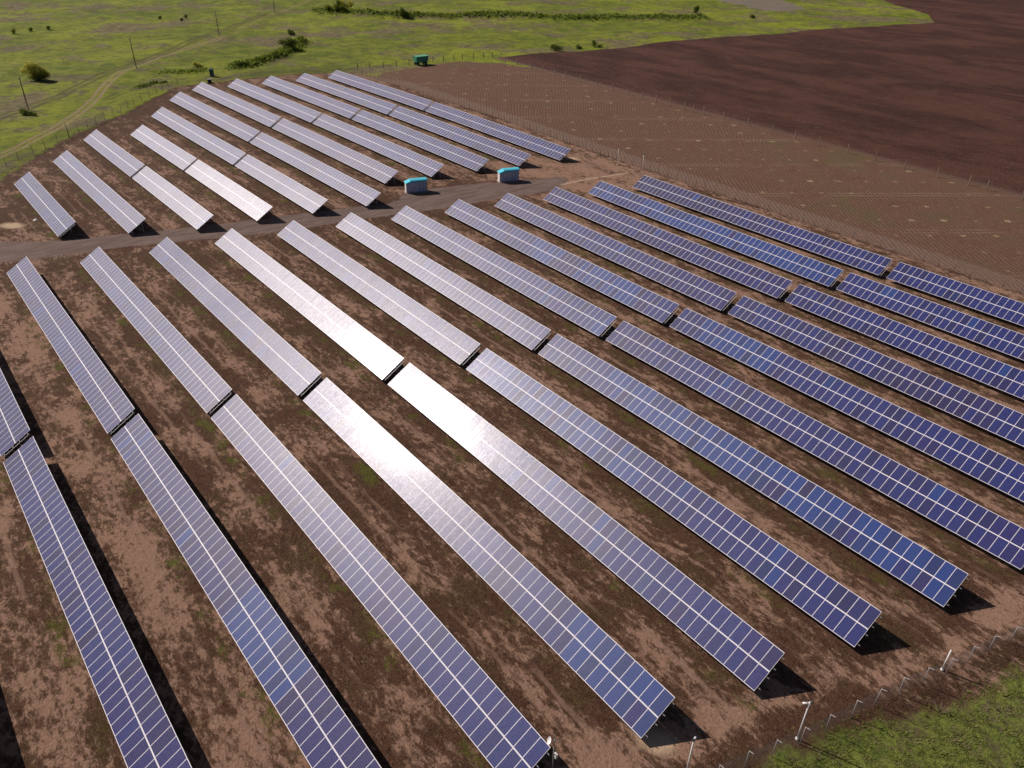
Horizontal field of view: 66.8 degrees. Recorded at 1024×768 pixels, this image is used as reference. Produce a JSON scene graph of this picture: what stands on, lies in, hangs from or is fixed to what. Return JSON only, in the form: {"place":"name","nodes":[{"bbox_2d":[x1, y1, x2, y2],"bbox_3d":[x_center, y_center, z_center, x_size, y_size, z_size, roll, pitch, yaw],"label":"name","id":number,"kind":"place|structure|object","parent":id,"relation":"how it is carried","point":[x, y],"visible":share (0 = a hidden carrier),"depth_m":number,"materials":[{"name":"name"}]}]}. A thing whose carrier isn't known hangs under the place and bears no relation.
{"place":"outdoors","nodes":[
{"label":"outdoors","id":0,"kind":"place"},
{"bbox_2d":[0,0,311,159],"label":"dirt track","id":1,"kind":"structure","parent":0,"point":[100,91],"depth_m":231.74,"materials":[{"name":"beige soil"}]},
{"bbox_2d":[0,177,567,261],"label":"gravel road","id":2,"kind":"structure","parent":0,"point":[436,198],"depth_m":143.66,"materials":[{"name":"gravel"}]},
{"bbox_2d":[0,73,1023,767],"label":"ground","id":3,"kind":"structure","parent":0,"point":[216,703],"depth_m":78.58,"materials":[{"name":"brown soil"}]},
{"bbox_2d":[0,369,29,456],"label":"solar table","id":4,"kind":"object","parent":3,"relation":"on","point":[14,427],"visible":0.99,"depth_m":85.24,"materials":[{"name":"glass"}]},
{"bbox_2d":[14,172,74,236],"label":"solar table","id":5,"kind":"object","parent":3,"relation":"on","point":[33,191],"visible":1,"depth_m":146.59,"materials":[{"name":"glass"}]},
{"bbox_2d":[7,257,134,433],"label":"solar table","id":6,"kind":"object","parent":3,"relation":"on","point":[110,404],"visible":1,"depth_m":99.52,"materials":[{"name":"glass"}]},
{"bbox_2d":[0,80,177,170],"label":"chain link fence","id":7,"kind":"object","parent":3,"relation":"on","point":[32,151],"visible":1,"depth_m":197.20,"materials":[{"name":"metal"}]},
{"bbox_2d":[3,436,191,767],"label":"solar table","id":8,"kind":"object","parent":3,"relation":"on","point":[143,730],"visible":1,"depth_m":61.96,"materials":[{"name":"glass"}]},
{"bbox_2d":[53,150,145,232],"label":"solar table","id":9,"kind":"object","parent":3,"relation":"on","point":[123,213],"visible":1,"depth_m":151.95,"materials":[{"name":"glass"}]},
{"bbox_2d":[84,130,143,176],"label":"solar table","id":10,"kind":"object","parent":3,"relation":"on","point":[107,148],"visible":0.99,"depth_m":174.91,"materials":[{"name":"metal"}]},
{"bbox_2d":[80,247,231,413],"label":"solar table","id":11,"kind":"object","parent":3,"relation":"on","point":[168,342],"visible":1,"depth_m":103.19,"materials":[{"name":"glass"}]},
{"bbox_2d":[131,125,196,169],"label":"solar table","id":12,"kind":"object","parent":3,"relation":"on","point":[167,150],"visible":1,"depth_m":178.60,"materials":[{"name":"metal"}]},
{"bbox_2d":[132,166,212,228],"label":"solar table","id":13,"kind":"object","parent":3,"relation":"on","point":[189,210],"visible":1,"depth_m":149.13,"materials":[{"name":"glass"}]},
{"bbox_2d":[152,107,245,164],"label":"solar table","id":14,"kind":"object","parent":3,"relation":"on","point":[227,152],"visible":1,"depth_m":186.82,"materials":[{"name":"metal"}]},
{"bbox_2d":[170,92,259,141],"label":"solar table","id":15,"kind":"object","parent":3,"relation":"on","point":[223,120],"visible":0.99,"depth_m":203.03,"materials":[{"name":"metal"}]},
{"bbox_2d":[185,159,271,220],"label":"solar table","id":16,"kind":"object","parent":3,"relation":"on","point":[253,206],"visible":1,"depth_m":153.05,"materials":[{"name":"glass"}]},
{"bbox_2d":[149,237,320,395],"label":"solar table","id":17,"kind":"object","parent":3,"relation":"on","point":[225,306],"visible":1,"depth_m":106.98,"materials":[{"name":"glass"}]},
{"bbox_2d":[192,82,280,126],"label":"solar table","id":18,"kind":"object","parent":3,"relation":"on","point":[258,114],"visible":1,"depth_m":215.09,"materials":[{"name":"glass"}]},
{"bbox_2d":[111,414,381,767],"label":"solar table","id":19,"kind":"object","parent":3,"relation":"on","point":[320,727],"visible":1,"depth_m":63.28,"materials":[{"name":"glass"}]},
{"bbox_2d":[176,66,361,85],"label":"chain link fence","id":20,"kind":"object","parent":3,"relation":"on","point":[262,75],"visible":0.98,"depth_m":255.57,"materials":[{"name":"metal"}]},
{"bbox_2d":[228,79,320,122],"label":"solar table","id":21,"kind":"object","parent":3,"relation":"on","point":[286,105],"visible":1,"depth_m":219.59,"materials":[{"name":"glass"}]},
{"bbox_2d":[235,154,326,212],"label":"solar table","id":22,"kind":"object","parent":3,"relation":"on","point":[309,200],"visible":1,"depth_m":156.83,"materials":[{"name":"glass"}]},
{"bbox_2d":[215,228,403,379],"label":"solar table","id":23,"kind":"object","parent":3,"relation":"on","point":[362,345],"visible":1,"depth_m":110.90,"materials":[{"name":"glass"}]},
{"bbox_2d":[262,76,359,119],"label":"solar table","id":24,"kind":"object","parent":3,"relation":"on","point":[331,104],"visible":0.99,"depth_m":223.91,"materials":[{"name":"glass"}]},
{"bbox_2d":[250,132,380,205],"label":"solar table","id":25,"kind":"object","parent":3,"relation":"on","point":[360,192],"visible":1,"depth_m":165.21,"materials":[{"name":"metal"}]},
{"bbox_2d":[272,118,397,184],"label":"solar table","id":26,"kind":"object","parent":3,"relation":"on","point":[379,171],"visible":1,"depth_m":177.37,"materials":[{"name":"metal"}]},
{"bbox_2d":[296,73,396,115],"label":"solar table","id":27,"kind":"object","parent":3,"relation":"on","point":[371,102],"visible":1,"depth_m":228.18,"materials":[{"name":"glass"}]},
{"bbox_2d":[277,220,479,364],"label":"solar table","id":28,"kind":"object","parent":3,"relation":"on","point":[387,297],"visible":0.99,"depth_m":115.00,"materials":[{"name":"glass"}]},
{"bbox_2d":[313,114,443,177],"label":"solar table","id":29,"kind":"object","parent":3,"relation":"on","point":[415,161],"visible":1,"depth_m":182.01,"materials":[{"name":"metal"}]},
{"bbox_2d":[328,70,432,109],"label":"solar table","id":30,"kind":"object","parent":3,"relation":"on","point":[416,102],"visible":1,"depth_m":232.87,"materials":[{"name":"glass"}]},
{"bbox_2d":[211,394,550,767],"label":"solar table","id":31,"kind":"object","parent":3,"relation":"on","point":[459,682],"visible":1,"depth_m":64.95,"materials":[{"name":"glass"}]},
{"bbox_2d":[404,177,428,193],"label":"transformer kiosk","id":32,"kind":"object","parent":3,"relation":"on","point":[415,185],"visible":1,"depth_m":158.54,"materials":[{"name":"metal"}]},
{"bbox_2d":[406,184,410,192],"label":"cabinet door","id":33,"kind":"structure","parent":32,"relation":"in","point":[408,186],"depth_m":158.27,"materials":[{"name":"grey metal"}]},
{"bbox_2d":[412,182,419,191],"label":"double door","id":34,"kind":"structure","parent":32,"relation":"in","point":[415,186],"depth_m":158.58,"materials":[{"name":"metal"}]},
{"bbox_2d":[352,110,488,172],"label":"solar table","id":35,"kind":"object","parent":3,"relation":"on","point":[470,160],"visible":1,"depth_m":186.38,"materials":[{"name":"metal"}]},
{"bbox_2d":[336,213,550,350],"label":"solar table","id":36,"kind":"object","parent":3,"relation":"on","point":[521,328],"visible":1,"depth_m":119.20,"materials":[{"name":"glass"}]},
{"bbox_2d":[389,106,530,166],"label":"solar table","id":37,"kind":"object","parent":3,"relation":"on","point":[491,147],"visible":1,"depth_m":190.73,"materials":[{"name":"metal"}]},
{"bbox_2d":[303,377,674,737],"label":"solar table","id":38,"kind":"object","parent":3,"relation":"on","point":[503,568],"visible":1,"depth_m":68.74,"materials":[{"name":"glass"}]},
{"bbox_2d":[425,102,570,159],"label":"solar table","id":39,"kind":"object","parent":3,"relation":"on","point":[541,146],"visible":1,"depth_m":195.29,"materials":[{"name":"metal"}]},
{"bbox_2d":[391,206,616,336],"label":"solar table","id":40,"kind":"object","parent":3,"relation":"on","point":[592,318],"visible":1,"depth_m":123.22,"materials":[{"name":"glass"}]},
{"bbox_2d":[496,167,519,182],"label":"transformer kiosk","id":41,"kind":"object","parent":3,"relation":"on","point":[506,175],"visible":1,"depth_m":166.07,"materials":[{"name":"metal"}]},
{"bbox_2d":[500,173,503,181],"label":"cabinet door","id":42,"kind":"structure","parent":41,"relation":"in","point":[501,175],"depth_m":165.84,"materials":[{"name":"grey metal"}]},
{"bbox_2d":[505,172,511,180],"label":"double door","id":43,"kind":"structure","parent":41,"relation":"in","point":[508,175],"depth_m":166.09,"materials":[{"name":"metal"}]},
{"bbox_2d":[547,736,558,767],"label":"weather mast","id":44,"kind":"object","parent":3,"relation":"on","point":[555,754],"visible":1,"depth_m":52.88,"materials":[{"name":"white paint"}]},
{"bbox_2d":[445,199,679,322],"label":"solar table","id":45,"kind":"object","parent":3,"relation":"on","point":[655,306],"visible":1,"depth_m":127.14,"materials":[{"name":"glass"}]},
{"bbox_2d":[388,362,783,690],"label":"solar table","id":46,"kind":"object","parent":3,"relation":"on","point":[575,515],"visible":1,"depth_m":72.91,"materials":[{"name":"glass"}]},
{"bbox_2d":[495,193,736,311],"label":"solar table","id":47,"kind":"object","parent":3,"relation":"on","point":[710,293],"visible":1,"depth_m":131.05,"materials":[{"name":"glass"}]},
{"bbox_2d":[543,187,791,298],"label":"solar table","id":48,"kind":"object","parent":3,"relation":"on","point":[761,280],"visible":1,"depth_m":135.05,"materials":[{"name":"glass"}]},
{"bbox_2d":[466,348,881,646],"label":"solar table","id":49,"kind":"object","parent":3,"relation":"on","point":[666,489],"visible":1,"depth_m":77.02,"materials":[{"name":"glass"}]},
{"bbox_2d":[687,736,696,767],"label":"camera pole","id":50,"kind":"object","parent":3,"relation":"on","point":[694,739],"visible":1,"depth_m":53.57,"materials":[{"name":"white metal"}]},
{"bbox_2d":[362,68,1023,294],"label":"chain link fence","id":51,"kind":"object","parent":3,"relation":"on","point":[510,122],"visible":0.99,"depth_m":160.09,"materials":[{"name":"grey metal"}]},
{"bbox_2d":[589,181,842,286],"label":"solar table","id":52,"kind":"object","parent":3,"relation":"on","point":[796,263],"visible":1,"depth_m":139.02,"materials":[{"name":"glass"}]},
{"bbox_2d":[538,334,968,606],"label":"solar table","id":53,"kind":"object","parent":3,"relation":"on","point":[855,529],"visible":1,"depth_m":81.15,"materials":[{"name":"glass"}]},
{"bbox_2d":[633,175,891,275],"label":"solar table","id":54,"kind":"object","parent":3,"relation":"on","point":[865,260],"visible":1,"depth_m":143.11,"materials":[{"name":"glass"}]},
{"bbox_2d":[795,701,812,740],"bbox_3d":[21.259,24.749,56.996,0.689,4.916,0.256,15,35,21],"label":"camera pole","id":55,"kind":"object","parent":3,"relation":"on","point":[809,703],"visible":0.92,"depth_m":56.37,"materials":[{"name":"white metal"}]},
{"bbox_2d":[606,321,1023,569],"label":"solar table","id":56,"kind":"object","parent":3,"relation":"on","point":[893,479],"visible":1,"depth_m":85.66,"materials":[{"name":"glass"}]},
{"bbox_2d":[669,308,1023,501],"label":"solar table","id":57,"kind":"object","parent":3,"relation":"on","point":[950,448],"visible":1,"depth_m":93.00,"materials":[{"name":"glass"}]},
{"bbox_2d":[717,624,1023,767],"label":"chain link fence","id":58,"kind":"object","parent":3,"relation":"on","point":[830,718],"visible":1,"depth_m":59.85,"materials":[{"name":"silver metal"}]},
{"bbox_2d":[728,296,1023,446],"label":"solar table","id":59,"kind":"object","parent":3,"relation":"on","point":[1007,423],"visible":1,"depth_m":99.98,"materials":[{"name":"glass"}]},
{"bbox_2d":[758,654,1023,767],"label":"grass","id":60,"kind":"structure","parent":3,"relation":"on","point":[968,760],"depth_m":58.51,"materials":[{"name":"green plant"}]},
{"bbox_2d":[785,284,1023,399],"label":"solar table","id":61,"kind":"object","parent":3,"relation":"on","point":[999,375],"visible":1,"depth_m":106.92,"materials":[{"name":"glass"}]},
{"bbox_2d":[836,273,1023,359],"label":"solar table","id":62,"kind":"object","parent":3,"relation":"on","point":[977,330],"visible":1,"depth_m":113.64,"materials":[{"name":"glass"}]},
{"bbox_2d":[940,650,951,670],"bbox_3d":[35.254,22.539,63.034,0.260,2.750,0.247,-23,39,-32],"label":"camera pole","id":63,"kind":"object","parent":3,"relation":"on","point":[941,669],"visible":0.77,"depth_m":62.90,"materials":[{"name":"white metal"}]},
{"bbox_2d":[886,262,1023,325],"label":"solar table","id":64,"kind":"object","parent":3,"relation":"on","point":[981,300],"visible":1,"depth_m":120.25,"materials":[{"name":"glass"}]},
{"bbox_2d":[0,0,1023,767],"bbox_3d":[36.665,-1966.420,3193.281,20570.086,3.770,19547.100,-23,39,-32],"label":"meadow","id":65,"kind":"structure","parent":0,"point":[80,50],"depth_m":317.28,"materials":[{"name":"green plant"}]},
{"bbox_2d":[19,77,28,109],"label":"utility pole","id":66,"kind":"object","parent":65,"relation":"on","point":[23,93],"visible":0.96,"depth_m":211.62,"materials":[{"name":"brown wood"}]},
{"bbox_2d":[18,108,37,115],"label":"bush","id":67,"kind":"object","parent":65,"relation":"on","point":[22,111],"visible":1,"depth_m":207.69,"materials":[{"name":"green plant"}]},
{"bbox_2d":[19,61,50,80],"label":"round tree","id":68,"kind":"object","parent":65,"relation":"on","point":[38,72],"visible":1,"depth_m":243.37,"materials":[{"name":"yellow plant"}]},
{"bbox_2d":[133,79,170,87],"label":"weed thicket","id":69,"kind":"object","parent":65,"relation":"on","point":[150,83],"visible":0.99,"depth_m":243.31,"materials":[{"name":"green plant"}]},
{"bbox_2d":[150,67,213,74],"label":"weed thicket","id":70,"kind":"object","parent":65,"relation":"on","point":[180,71],"visible":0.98,"depth_m":259.57,"materials":[{"name":"green plant"}]},
{"bbox_2d":[191,61,203,67],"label":"bush","id":71,"kind":"object","parent":65,"relation":"on","point":[195,64],"visible":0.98,"depth_m":265.21,"materials":[{"name":"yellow plant"}]},
{"bbox_2d":[209,68,213,76],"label":"portable toilet","id":72,"kind":"object","parent":65,"relation":"on","point":[211,71],"visible":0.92,"depth_m":254.53,"materials":[{"name":"teal plastic"}]},
{"bbox_2d":[224,35,317,69],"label":"weed thicket","id":73,"kind":"object","parent":65,"relation":"on","point":[286,48],"visible":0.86,"depth_m":284.09,"materials":[{"name":"green plant"}]},
{"bbox_2d":[277,36,298,45],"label":"bush","id":74,"kind":"object","parent":65,"relation":"on","point":[289,41],"visible":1,"depth_m":294.27,"materials":[{"name":"green plant"}]},
{"bbox_2d":[287,29,295,34],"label":"bush","id":75,"kind":"object","parent":65,"relation":"on","point":[291,32],"visible":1,"depth_m":329.51,"materials":[{"name":"green plant"}]},
{"bbox_2d":[324,0,346,10],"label":"bush","id":76,"kind":"object","parent":65,"relation":"on","point":[337,5],"visible":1,"depth_m":379.73,"materials":[{"name":"green plant"}]},
{"bbox_2d":[341,0,353,8],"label":"bush","id":77,"kind":"object","parent":65,"relation":"on","point":[348,4],"visible":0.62,"depth_m":386.60,"materials":[{"name":"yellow plant"}]},
{"bbox_2d":[398,7,411,16],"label":"bush","id":78,"kind":"object","parent":65,"relation":"on","point":[401,12],"visible":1,"depth_m":373.01,"materials":[{"name":"green plant"}]},
{"bbox_2d":[413,54,427,65],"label":"farm trailer","id":79,"kind":"object","parent":65,"relation":"on","point":[418,59],"visible":1,"depth_m":275.33,"materials":[{"name":"green paint"}]},
{"bbox_2d":[357,52,492,68],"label":"concrete post fence","id":80,"kind":"object","parent":65,"relation":"on","point":[435,57],"visible":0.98,"depth_m":282.71,"materials":[{"name":"grey concrete"}]},
{"bbox_2d":[304,7,710,21],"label":"weed thicket","id":81,"kind":"object","parent":65,"relation":"on","point":[440,14],"visible":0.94,"depth_m":381.46,"materials":[{"name":"green plant"}]},
{"bbox_2d":[550,44,563,50],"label":"bush","id":82,"kind":"object","parent":65,"relation":"on","point":[555,47],"visible":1,"depth_m":305.29,"materials":[{"name":"green plant"}]},
{"bbox_2d":[592,40,603,46],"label":"bush","id":83,"kind":"object","parent":65,"relation":"on","point":[594,42],"visible":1,"depth_m":315.77,"materials":[{"name":"green plant"}]},
{"bbox_2d":[693,5,699,13],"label":"bush","id":84,"kind":"object","parent":65,"relation":"on","point":[696,8],"visible":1,"depth_m":408.38,"materials":[{"name":"green plant"}]},
{"bbox_2d":[509,58,1023,199],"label":"concrete post fence","id":85,"kind":"object","parent":65,"relation":"on","point":[772,129],"visible":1,"depth_m":204.72,"materials":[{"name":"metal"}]},
{"bbox_2d":[932,700,952,712],"bbox_3d":[33.453,25.064,60.351,1.614,0.816,0.962,5,33,7],"label":"dead shrub","id":86,"kind":"object","parent":65,"relation":"on","point":[940,711],"visible":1,"depth_m":60.27,"materials":[{"name":"brown plant"}]},
{"bbox_2d":[378,61,1023,292],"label":"tilled field","id":87,"kind":"structure","parent":0,"point":[981,227],"depth_m":180.82,"materials":[{"name":"brown soil"}]},
{"bbox_2d":[498,0,1023,195],"bbox_3d":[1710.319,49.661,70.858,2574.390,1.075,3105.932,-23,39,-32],"label":"ploughed field","id":88,"kind":"structure","parent":0,"point":[944,92],"depth_m":263.15,"materials":[{"name":"brown soil"}]}
]}

